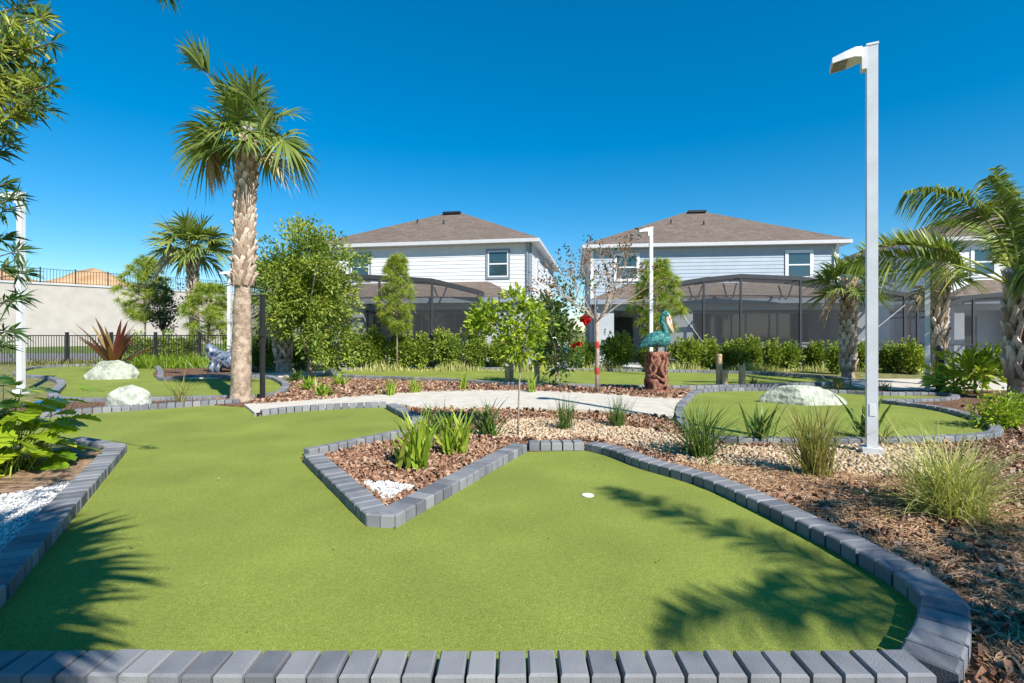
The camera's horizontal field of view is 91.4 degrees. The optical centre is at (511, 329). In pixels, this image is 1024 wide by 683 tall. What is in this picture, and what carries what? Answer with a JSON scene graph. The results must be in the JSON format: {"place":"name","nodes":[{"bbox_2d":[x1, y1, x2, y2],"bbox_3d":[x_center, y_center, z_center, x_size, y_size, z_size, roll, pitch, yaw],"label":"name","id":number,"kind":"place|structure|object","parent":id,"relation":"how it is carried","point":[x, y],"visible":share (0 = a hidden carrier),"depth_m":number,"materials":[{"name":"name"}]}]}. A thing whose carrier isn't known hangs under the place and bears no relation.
{"place":"outdoors","nodes":[
{"label":"outdoors","id":0,"kind":"place"},
{"bbox_2d":[0,268,134,286],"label":"terrain","id":1,"kind":"structure","parent":0,"point":[65,278],"depth_m":63.55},
{"bbox_2d":[0,353,206,360],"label":"road","id":2,"kind":"structure","parent":0,"point":[40,356],"depth_m":28.08,"materials":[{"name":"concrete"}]},
{"bbox_2d":[107,254,177,341],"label":"pine tree","id":3,"kind":"object","parent":2,"relation":"on","point":[140,308],"visible":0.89,"depth_m":25.64,"materials":[{"name":"green plant"}]},
{"bbox_2d":[143,273,186,338],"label":"dark tree","id":4,"kind":"object","parent":2,"relation":"on","point":[164,319],"visible":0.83,"depth_m":25.78,"materials":[{"name":"green plant"}]},
{"bbox_2d":[139,209,232,356],"bbox_3d":[-15.330,-2.105,23.989,4.383,7.211,4.486,0,0,-29],"label":"cabbage palm","id":5,"kind":"object","parent":2,"relation":"on","point":[190,229],"visible":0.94,"depth_m":23.60,"materials":[{"name":"green plant"}]},
{"bbox_2d":[0,343,226,352],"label":"road verge","id":6,"kind":"structure","parent":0,"point":[92,350],"depth_m":38.16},
{"bbox_2d":[26,366,280,397],"bbox_3d":[-11.748,1.494,15.758,15.668,0.001,4.842,0,0,41],"label":"putting green","id":7,"kind":"object","parent":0,"point":[146,379],"visible":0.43,"depth_m":13.71,"materials":[{"name":"carpet"}]},
{"bbox_2d":[55,318,156,361],"bbox_3d":[-14.181,0.535,17.948,3.065,1.930,2.521,0,0,0],"label":"bromeliad","id":8,"kind":"object","parent":7,"relation":"on","point":[107,351],"visible":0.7,"depth_m":17.82,"materials":[{"name":"plant"}]},
{"bbox_2d":[83,360,139,379],"bbox_3d":[-12.316,1.277,15.342,1.453,0.734,0.735,0,0,-6],"label":"boulder","id":9,"kind":"object","parent":7,"relation":"on","point":[109,370],"visible":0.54,"depth_m":15.13,"materials":[{"name":"stone"}]},
{"bbox_2d":[13,364,288,401],"bbox_3d":[-11.750,1.447,15.760,15.992,0.106,5.186,0,0,41],"label":"paver edging","id":10,"kind":"object","parent":7,"relation":"on","point":[60,386],"visible":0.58,"depth_m":13.82,"materials":[{"name":"concrete"}]},
{"bbox_2d":[299,211,559,365],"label":"house","id":11,"kind":"structure","parent":0,"point":[488,259],"depth_m":23.50,"materials":[{"name":"grey paint"}]},
{"bbox_2d":[389,312,474,349],"bbox_3d":[-3.467,0.310,23.567,4.870,2.340,0.070,0,0,10],"label":"sliding door","id":12,"kind":"structure","parent":11,"relation":"in","point":[453,321],"depth_m":23.59,"materials":[{"name":"grey glass"}]},
{"bbox_2d":[486,249,509,278],"bbox_3d":[-0.641,-3.050,23.061,1.130,1.380,0.045,0,0,10],"label":"window","id":13,"kind":"structure","parent":11,"relation":"in","point":[497,260],"depth_m":23.06,"materials":[{"name":"glass"}]},
{"bbox_2d":[0,405,917,671],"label":"front green","id":14,"kind":"object","parent":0,"point":[484,563],"visible":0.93,"depth_m":3.18,"materials":[{"name":"carpet"}]},
{"bbox_2d":[260,402,385,415],"bbox_3d":[-3.471,1.448,9.336,2.200,0.104,0.305,0,0,-27],"label":"paver edging","id":15,"kind":"object","parent":14,"relation":"on","point":[281,410],"visible":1,"depth_m":9.31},
{"bbox_2d":[586,441,971,682],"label":"paver edging","id":16,"kind":"object","parent":14,"relation":"on","point":[937,642],"visible":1,"depth_m":3.00,"materials":[{"name":"concrete"}]},
{"bbox_2d":[244,389,681,418],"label":"concrete path","id":17,"kind":"structure","parent":0,"point":[536,400],"depth_m":10.14,"materials":[{"name":"concrete"}]},
{"bbox_2d":[0,331,1001,682],"bbox_3d":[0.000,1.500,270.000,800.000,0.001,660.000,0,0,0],"label":"ground","id":18,"kind":"structure","parent":0,"point":[6,371],"depth_m":15.15,"materials":[{"name":"green soil"}]},
{"bbox_2d":[0,191,29,393],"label":"lamp post","id":19,"kind":"object","parent":18,"relation":"on","point":[21,318],"visible":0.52,"depth_m":11.76,"materials":[{"name":"metal"}]},
{"bbox_2d":[0,481,70,550],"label":"white gravel bed","id":20,"kind":"object","parent":18,"relation":"on","point":[22,525],"visible":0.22,"depth_m":4.04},
{"bbox_2d":[0,449,102,494],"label":"corner soil bed","id":21,"kind":"object","parent":18,"relation":"on","point":[24,479],"depth_m":5.00,"materials":[{"name":"soil"}]},
{"bbox_2d":[0,374,103,476],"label":"philodendron","id":22,"kind":"object","parent":21,"relation":"on","point":[57,459],"visible":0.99,"depth_m":5.22,"materials":[{"name":"green plant"}]},
{"bbox_2d":[0,0,182,358],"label":"podocarpus tree","id":23,"kind":"object","parent":21,"relation":"on","point":[24,96],"visible":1,"depth_m":3.06,"materials":[{"name":"green plant"}]},
{"bbox_2d":[0,444,126,608],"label":"paver edging","id":24,"kind":"object","parent":18,"relation":"on","point":[24,550],"visible":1,"depth_m":3.65,"materials":[{"name":"concrete"}]},
{"bbox_2d":[3,399,213,415],"bbox_3d":[-7.537,1.485,9.702,4.137,0.030,2.121,0,0,-11],"label":"mulch bed","id":25,"kind":"object","parent":18,"relation":"on","point":[78,405],"visible":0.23,"depth_m":9.73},
{"bbox_2d":[105,385,151,407],"bbox_3d":[-7.330,1.322,9.575,0.954,0.537,0.440,0,0,0],"label":"boulder","id":26,"kind":"object","parent":25,"relation":"on","point":[131,395],"visible":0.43,"depth_m":9.49,"materials":[{"name":"stone"}]},
{"bbox_2d":[0,332,226,364],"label":"metal fence","id":27,"kind":"object","parent":18,"relation":"on","point":[155,335],"visible":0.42,"depth_m":20.89,"materials":[{"name":"metal"}]},
{"bbox_2d":[39,399,239,418],"bbox_3d":[-6.817,1.448,9.394,3.051,0.104,0.356,0,0,-34],"label":"paver edging","id":28,"kind":"object","parent":18,"relation":"on","point":[108,409],"visible":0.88,"depth_m":9.34,"materials":[{"name":"concrete"}]},
{"bbox_2d":[0,280,296,346],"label":"retaining wall","id":29,"kind":"structure","parent":18,"relation":"on","point":[63,309],"depth_m":46.15,"materials":[{"name":"concrete"}]},
{"bbox_2d":[0,264,281,293],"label":"metal fence","id":30,"kind":"object","parent":29,"relation":"on","point":[40,268],"visible":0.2,"depth_m":47.04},
{"bbox_2d":[153,368,255,377],"bbox_3d":[-10.697,1.485,17.477,3.015,0.030,4.781,0,0,-34],"label":"statue mulch bed","id":31,"kind":"object","parent":18,"relation":"on","point":[186,371],"visible":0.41,"depth_m":17.29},
{"bbox_2d":[206,344,253,372],"bbox_3d":[-9.868,0.994,17.432,1.591,1.034,0.638,0,0,0],"label":"animal statue","id":32,"kind":"object","parent":31,"relation":"on","point":[219,359],"visible":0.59,"depth_m":17.19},
{"bbox_2d":[252,327,275,369],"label":"hedge shrub","id":33,"kind":"object","parent":31,"relation":"on","point":[270,360],"visible":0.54,"depth_m":18.37,"materials":[{"name":"green plant"}]},
{"bbox_2d":[218,255,336,372],"bbox_3d":[-8.048,-0.677,17.342,3.781,4.359,3.501,0,0,0],"label":"cabbage palm","id":34,"kind":"object","parent":18,"relation":"on","point":[283,357],"visible":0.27,"depth_m":17.15,"materials":[{"name":"green plant"}]},
{"bbox_2d":[251,211,372,378],"bbox_3d":[-6.182,-1.153,15.322,3.457,5.306,3.215,0,0,0],"label":"oak tree","id":35,"kind":"object","parent":18,"relation":"on","point":[305,295],"visible":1,"depth_m":14.79,"materials":[{"name":"green plant"}]},
{"bbox_2d":[353,324,389,366],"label":"hedge shrub","id":36,"kind":"object","parent":18,"relation":"on","point":[372,351],"visible":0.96,"depth_m":18.73,"materials":[{"name":"green plant"}]},
{"bbox_2d":[385,330,414,368],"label":"hedge shrub","id":37,"kind":"object","parent":18,"relation":"on","point":[405,343],"visible":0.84,"depth_m":18.77,"materials":[{"name":"green plant"}]},
{"bbox_2d":[407,330,433,369],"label":"hedge shrub","id":38,"kind":"object","parent":18,"relation":"on","point":[422,351],"visible":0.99,"depth_m":18.85,"materials":[{"name":"green plant"}]},
{"bbox_2d":[427,326,465,368],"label":"hedge shrub","id":39,"kind":"object","parent":18,"relation":"on","point":[451,349],"visible":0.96,"depth_m":18.76,"materials":[{"name":"green plant"}]},
{"bbox_2d":[215,380,687,406],"bbox_3d":[-0.922,1.485,12.339,10.598,0.030,5.323,0,0,0],"label":"mulch bed","id":40,"kind":"object","parent":18,"relation":"on","point":[240,404],"visible":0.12,"depth_m":10.89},
{"bbox_2d":[166,30,322,401],"bbox_3d":[-5.555,-2.383,10.311,2.693,7.768,2.643,0,0,-34],"label":"cabbage palm","id":41,"kind":"object","parent":40,"relation":"on","point":[212,150],"visible":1,"depth_m":10.18,"materials":[{"name":"green plant"}]},
{"bbox_2d":[251,294,266,400],"bbox_3d":[-5.373,0.380,10.417,0.550,2.240,0.200,0,0,0],"label":"black post","id":42,"kind":"object","parent":40,"relation":"on","point":[262,332],"visible":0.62,"depth_m":10.39,"materials":[{"name":"metal"}]},
{"bbox_2d":[214,377,690,403],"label":"mulch chips","id":43,"kind":"object","parent":40,"relation":"on","point":[348,388],"visible":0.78,"depth_m":12.05,"materials":[{"name":"wood"}]},
{"bbox_2d":[523,228,674,391],"bbox_3d":[1.990,-0.388,11.627,3.346,3.777,3.398,0,0,29],"label":"bare tree","id":44,"kind":"object","parent":40,"relation":"on","point":[597,319],"visible":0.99,"depth_m":11.57,"materials":[{"name":"brown plant"}]},
{"bbox_2d":[643,351,669,392],"bbox_3d":[3.441,1.012,11.905,0.720,1.001,0.720,0,0,0],"label":"carved stump","id":45,"kind":"object","parent":40,"relation":"on","point":[656,376],"visible":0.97,"depth_m":11.70,"materials":[{"name":"paint"}]},
{"bbox_2d":[637,311,673,351],"bbox_3d":[3.425,0.029,11.905,0.863,0.981,0.470,0,0,0],"label":"pelican statue","id":46,"kind":"object","parent":45,"relation":"on","point":[657,340],"visible":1,"depth_m":11.81,"materials":[{"name":"teal paint"}]},
{"bbox_2d":[0,649,936,682],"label":"paver edging","id":47,"kind":"object","parent":18,"relation":"on","point":[420,666],"visible":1,"depth_m":2.08,"materials":[{"name":"concrete"}]},
{"bbox_2d":[461,331,488,366],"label":"hedge shrub","id":48,"kind":"object","parent":18,"relation":"on","point":[474,350],"visible":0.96,"depth_m":18.75,"materials":[{"name":"green plant"}]},
{"bbox_2d":[524,272,600,386],"bbox_3d":[1.225,0.120,13.003,2.017,3.134,2.178,0,0,0],"label":"hibiscus shrub","id":49,"kind":"object","parent":18,"relation":"on","point":[555,333],"visible":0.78,"depth_m":12.80,"materials":[{"name":"green plant"}]},
{"bbox_2d":[566,337,601,367],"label":"hedge shrub","id":50,"kind":"object","parent":18,"relation":"on","point":[588,354],"visible":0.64,"depth_m":18.73,"materials":[{"name":"green plant"}]},
{"bbox_2d":[304,359,931,371],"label":"dry grass","id":51,"kind":"structure","parent":18,"relation":"on","point":[672,366],"depth_m":18.21,"materials":[{"name":"plant"}]},
{"bbox_2d":[599,328,637,368],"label":"hedge shrub","id":52,"kind":"object","parent":18,"relation":"on","point":[615,349],"visible":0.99,"depth_m":18.73,"materials":[{"name":"green plant"}]},
{"bbox_2d":[300,410,1023,682],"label":"mulch bed","id":53,"kind":"object","parent":18,"relation":"on","point":[971,668],"visible":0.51,"depth_m":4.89,"materials":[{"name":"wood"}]},
{"bbox_2d":[303,452,386,526],"bbox_3d":[-1.650,1.448,4.779,0.205,0.103,2.199,0,0,-34],"label":"paver edging","id":54,"kind":"object","parent":53,"relation":"on","point":[356,499],"visible":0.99,"depth_m":4.51,"materials":[{"name":"concrete"}]},
{"bbox_2d":[304,429,404,453],"bbox_3d":[-1.983,1.449,6.466,0.125,0.101,1.439,0,0,38],"label":"paver edging","id":55,"kind":"object","parent":53,"relation":"on","point":[335,446],"visible":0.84,"depth_m":6.34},
{"bbox_2d":[367,510,395,527],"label":"paver edging","id":56,"kind":"object","parent":53,"relation":"on","point":[375,518],"visible":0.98,"depth_m":3.79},
{"bbox_2d":[370,483,413,499],"bbox_3d":[-1.232,1.488,4.649,0.524,0.024,0.414,0,0,32],"label":"white gravel tip","id":57,"kind":"object","parent":53,"relation":"on","point":[391,496],"visible":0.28,"depth_m":4.60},
{"bbox_2d":[363,480,413,498],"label":"white pebbles","id":58,"kind":"object","parent":57,"relation":"on","point":[389,485],"visible":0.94,"depth_m":4.64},
{"bbox_2d":[379,401,444,470],"bbox_3d":[-1.071,1.123,5.345,0.718,0.715,0.934,0,0,18],"label":"grass tuft","id":59,"kind":"object","parent":53,"relation":"on","point":[415,453],"visible":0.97,"depth_m":5.26,"materials":[{"name":"plant"}]},
{"bbox_2d":[377,443,526,527],"bbox_3d":[-0.439,1.448,5.002,0.208,0.103,2.589,0,0,24],"label":"paver edging","id":60,"kind":"object","parent":53,"relation":"on","point":[411,505],"visible":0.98,"depth_m":4.57,"materials":[{"name":"concrete"}]},
{"bbox_2d":[421,403,488,454],"bbox_3d":[-0.674,1.177,5.902,0.784,0.606,0.884,0,0,44],"label":"grass tuft","id":61,"kind":"object","parent":53,"relation":"on","point":[450,442],"visible":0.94,"depth_m":5.94,"materials":[{"name":"plant"}]},
{"bbox_2d":[528,439,583,450],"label":"paver edging","id":62,"kind":"object","parent":53,"relation":"on","point":[555,445],"visible":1,"depth_m":6.19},
{"bbox_2d":[376,400,1023,443],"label":"mulch chips","id":63,"kind":"object","parent":53,"relation":"on","point":[639,419],"visible":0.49,"depth_m":8.06,"materials":[{"name":"wood"}]},
{"bbox_2d":[471,417,935,486],"bbox_3d":[2.090,1.487,6.252,5.624,0.001,2.665,0,0,25],"label":"tan gravel bed","id":64,"kind":"object","parent":53,"relation":"on","point":[683,445],"visible":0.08,"depth_m":6.38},
{"bbox_2d":[465,397,520,436],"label":"grass tuft","id":65,"kind":"object","parent":64,"relation":"on","point":[488,429],"visible":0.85,"depth_m":6.92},
{"bbox_2d":[459,281,559,434],"bbox_3d":[-0.028,0.413,7.024,1.441,2.174,0.929,0,0,0],"label":"young tree","id":66,"kind":"object","parent":64,"relation":"on","point":[482,319],"visible":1,"depth_m":6.89,"materials":[{"name":"green plant"}]},
{"bbox_2d":[546,395,585,429],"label":"grass tuft","id":67,"kind":"object","parent":64,"relation":"on","point":[565,421],"visible":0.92,"depth_m":7.41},
{"bbox_2d":[596,393,638,426],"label":"grass tuft","id":68,"kind":"object","parent":64,"relation":"on","point":[615,417],"visible":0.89,"depth_m":7.63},
{"bbox_2d":[639,389,762,465],"bbox_3d":[2.173,1.083,5.917,1.470,0.794,1.485,0,0,-25],"label":"grass tuft","id":69,"kind":"object","parent":64,"relation":"on","point":[701,444],"visible":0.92,"depth_m":5.82,"materials":[{"name":"plant"}]},
{"bbox_2d":[829,41,883,456],"bbox_3d":[4.166,-0.957,6.053,0.520,4.914,0.310,0,0,26],"label":"lamp post","id":70,"kind":"object","parent":64,"relation":"on","point":[866,57],"visible":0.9,"depth_m":5.95,"materials":[{"name":"metal"}]},
{"bbox_2d":[726,394,885,478],"bbox_3d":[3.034,1.046,5.062,1.339,0.868,1.222,0,0,-16],"label":"grass tuft","id":71,"kind":"object","parent":53,"relation":"on","point":[814,461],"visible":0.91,"depth_m":5.00,"materials":[{"name":"plant"}]},
{"bbox_2d":[832,392,896,436],"bbox_3d":[4.812,1.131,6.868,0.752,0.699,0.921,0,0,35],"label":"grass tuft","id":72,"kind":"object","parent":53,"relation":"on","point":[857,424],"visible":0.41,"depth_m":6.96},
{"bbox_2d":[821,404,1023,542],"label":"grass tuft","id":73,"kind":"object","parent":53,"relation":"on","point":[947,496],"visible":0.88,"depth_m":3.87,"materials":[{"name":"plant"}]},
{"bbox_2d":[962,386,1023,430],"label":"shrub","id":74,"kind":"object","parent":53,"relation":"on","point":[1000,409],"visible":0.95,"depth_m":7.55,"materials":[{"name":"green plant"}]},
{"bbox_2d":[666,334,711,368],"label":"hedge shrub","id":75,"kind":"object","parent":18,"relation":"on","point":[688,350],"visible":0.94,"depth_m":18.70,"materials":[{"name":"green plant"}]},
{"bbox_2d":[719,337,755,369],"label":"hedge shrub","id":76,"kind":"object","parent":18,"relation":"on","point":[735,352],"visible":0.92,"depth_m":18.77,"materials":[{"name":"green plant"}]},
{"bbox_2d":[728,401,796,440],"bbox_3d":[3.238,1.192,6.691,0.861,0.576,0.801,0,0,-22],"label":"grass tuft","id":77,"kind":"object","parent":18,"relation":"on","point":[755,425],"visible":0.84,"depth_m":6.54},
{"bbox_2d":[760,337,783,368],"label":"hedge shrub","id":78,"kind":"object","parent":18,"relation":"on","point":[772,351],"visible":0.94,"depth_m":18.84,"materials":[{"name":"green plant"}]},
{"bbox_2d":[778,339,806,369],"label":"hedge shrub","id":79,"kind":"object","parent":18,"relation":"on","point":[791,354],"visible":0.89,"depth_m":18.80,"materials":[{"name":"green plant"}]},
{"bbox_2d":[801,339,827,368],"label":"hedge shrub","id":80,"kind":"object","parent":18,"relation":"on","point":[814,351],"visible":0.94,"depth_m":18.82,"materials":[{"name":"green plant"}]},
{"bbox_2d":[823,339,840,373],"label":"hedge shrub","id":81,"kind":"object","parent":18,"relation":"on","point":[831,357],"visible":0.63,"depth_m":16.92,"materials":[{"name":"green plant"}]},
{"bbox_2d":[797,248,899,378],"bbox_3d":[10.408,-0.544,15.438,2.761,4.088,2.720,0,0,0],"label":"cabbage palm","id":82,"kind":"object","parent":18,"relation":"on","point":[851,293],"visible":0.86,"depth_m":15.25,"materials":[{"name":"green plant"}]},
{"bbox_2d":[878,339,903,372],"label":"hedge shrub","id":83,"kind":"object","parent":18,"relation":"on","point":[886,360],"visible":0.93,"depth_m":17.38,"materials":[{"name":"green plant"}]},
{"bbox_2d":[894,335,924,374],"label":"hedge shrub","id":84,"kind":"object","parent":18,"relation":"on","point":[912,359],"visible":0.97,"depth_m":16.86,"materials":[{"name":"green plant"}]},
{"bbox_2d":[878,390,1006,396],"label":"back mulch","id":85,"kind":"object","parent":18,"relation":"on","point":[970,393],"visible":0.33,"depth_m":11.99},
{"bbox_2d":[925,271,930,390],"bbox_3d":[10.134,0.037,12.195,0.120,2.925,0.120,0,0,40],"label":"white post","id":86,"kind":"object","parent":85,"relation":"on","point":[927,330],"visible":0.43,"depth_m":12.16,"materials":[{"name":"paint"}]},
{"bbox_2d":[918,339,1006,396],"bbox_3d":[10.643,1.000,11.580,2.070,1.604,1.601,0,0,-27],"label":"broadleaf shrub","id":87,"kind":"object","parent":85,"relation":"on","point":[983,363],"visible":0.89,"depth_m":11.46,"materials":[{"name":"green plant"}]},
{"bbox_2d":[911,397,1001,417],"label":"mulch island","id":88,"kind":"structure","parent":18,"relation":"on","point":[955,404],"depth_m":10.14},
{"bbox_2d":[840,165,1023,399],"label":"feather palm","id":89,"kind":"object","parent":88,"relation":"on","point":[1009,257],"visible":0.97,"depth_m":10.38,"materials":[{"name":"green plant"}]},
{"bbox_2d":[0,0,1023,330],"label":"sky","id":90,"kind":"structure","parent":0,"point":[557,122],"materials":[{"name":"blue"}]},
{"bbox_2d":[338,369,831,386],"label":"lawn","id":91,"kind":"structure","parent":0,"point":[622,378],"depth_m":16.07,"materials":[{"name":"plant"}]},
{"bbox_2d":[373,252,417,370],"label":"pine tree","id":92,"kind":"object","parent":91,"relation":"on","point":[395,268],"visible":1,"depth_m":18.11,"materials":[{"name":"green plant"}]},
{"bbox_2d":[325,367,851,389],"bbox_3d":[1.531,1.448,15.725,16.718,0.104,5.513,0,0,9],"label":"paver edging","id":93,"kind":"object","parent":91,"relation":"on","point":[766,385],"visible":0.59,"depth_m":14.72,"materials":[{"name":"concrete"}]},
{"bbox_2d":[637,227,652,350],"bbox_3d":[4.460,-0.957,16.600,0.520,4.914,0.310,0,0,0],"label":"lamp post","id":94,"kind":"object","parent":91,"relation":"on","point":[649,230],"visible":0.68,"depth_m":16.55,"materials":[{"name":"metal"}]},
{"bbox_2d":[623,257,691,350],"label":"pine tree","id":95,"kind":"object","parent":91,"relation":"on","point":[663,266],"visible":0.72,"depth_m":17.12,"materials":[{"name":"green plant"}]},
{"bbox_2d":[198,342,994,369],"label":"pool deck","id":96,"kind":"structure","parent":0,"point":[635,366],"depth_m":20.96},
{"bbox_2d":[175,280,232,358],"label":"pine tree","id":97,"kind":"object","parent":96,"relation":"on","point":[213,311],"visible":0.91,"depth_m":22.16,"materials":[{"name":"green plant"}]},
{"bbox_2d":[251,273,483,367],"bbox_3d":[-5.822,-0.400,20.103,9.370,3.800,1.265,0,0,7],"label":"screen enclosure","id":98,"kind":"object","parent":96,"relation":"on","point":[416,280],"visible":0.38,"depth_m":19.36,"materials":[{"name":"brown metal"}]},
{"bbox_2d":[664,274,918,368],"bbox_3d":[10.847,-0.350,20.078,9.170,3.700,1.479,0,0,7],"label":"screen enclosure","id":99,"kind":"object","parent":96,"relation":"on","point":[778,279],"visible":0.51,"depth_m":19.58,"materials":[{"name":"brown metal"}]},
{"bbox_2d":[889,292,1002,368],"bbox_3d":[18.641,-0.040,20.062,4.970,3.080,2.665,0,0,7],"label":"screen enclosure","id":100,"kind":"object","parent":96,"relation":"on","point":[955,300],"visible":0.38,"depth_m":18.95,"materials":[{"name":"brown metal"}]},
{"bbox_2d":[579,210,864,362],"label":"house","id":101,"kind":"structure","parent":0,"point":[692,244],"depth_m":23.62,"materials":[{"name":"grey paint"}]},
{"bbox_2d":[614,253,639,281],"bbox_3d":[5.572,-3.050,24.319,1.230,1.380,0.045,0,0,7],"label":"window","id":102,"kind":"structure","parent":101,"relation":"in","point":[637,257],"depth_m":24.31,"materials":[{"name":"glass"}]},
{"bbox_2d":[693,312,810,348],"bbox_3d":[11.059,0.310,23.653,5.720,2.340,0.070,0,0,7],"label":"sliding door","id":103,"kind":"structure","parent":101,"relation":"in","point":[784,326],"depth_m":23.61,"materials":[{"name":"grey glass"}]},
{"bbox_2d":[785,250,812,277],"bbox_3d":[13.413,-3.050,23.356,1.230,1.380,0.045,0,0,7],"label":"window","id":104,"kind":"structure","parent":101,"relation":"in","point":[797,262],"depth_m":23.36,"materials":[{"name":"glass"}]},
{"bbox_2d":[684,391,987,437],"bbox_3d":[5.928,1.490,9.166,5.094,0.001,7.067,0,0,26],"label":"putting green","id":105,"kind":"object","parent":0,"point":[750,400],"visible":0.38,"depth_m":8.71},
{"bbox_2d":[759,385,846,405],"bbox_3d":[5.935,1.354,10.203,1.657,0.492,0.794,0,0,5],"label":"boulder","id":106,"kind":"object","parent":105,"relation":"on","point":[800,394],"visible":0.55,"depth_m":10.02,"materials":[{"name":"stone"}]},
{"bbox_2d":[675,387,1003,444],"bbox_3d":[5.643,1.456,9.432,4.974,0.088,7.910,0,0,36],"label":"paver edging","id":107,"kind":"object","parent":105,"relation":"on","point":[999,432],"visible":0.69,"depth_m":8.68,"materials":[{"name":"concrete"}]},
{"bbox_2d":[851,379,1006,389],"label":"back path","id":108,"kind":"structure","parent":0,"point":[906,384],"depth_m":13.49,"materials":[{"name":"concrete"}]},
{"bbox_2d":[884,234,989,380],"bbox_3d":[11.361,-0.547,13.423,2.257,4.094,2.462,0,0,37],"label":"cabbage palm","id":109,"kind":"object","parent":108,"relation":"on","point":[939,319],"visible":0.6,"depth_m":13.22,"materials":[{"name":"green plant"}]},
{"bbox_2d":[839,197,1023,363],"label":"house","id":110,"kind":"structure","parent":0,"point":[988,317],"depth_m":22.44,"materials":[{"name":"white"}]},
{"bbox_2d":[970,246,997,276],"bbox_3d":[21.121,-3.050,22.370,1.080,1.380,0.045,0,0,7],"label":"window","id":111,"kind":"structure","parent":110,"relation":"in","point":[978,253],"depth_m":22.37,"materials":[{"name":"glass"}]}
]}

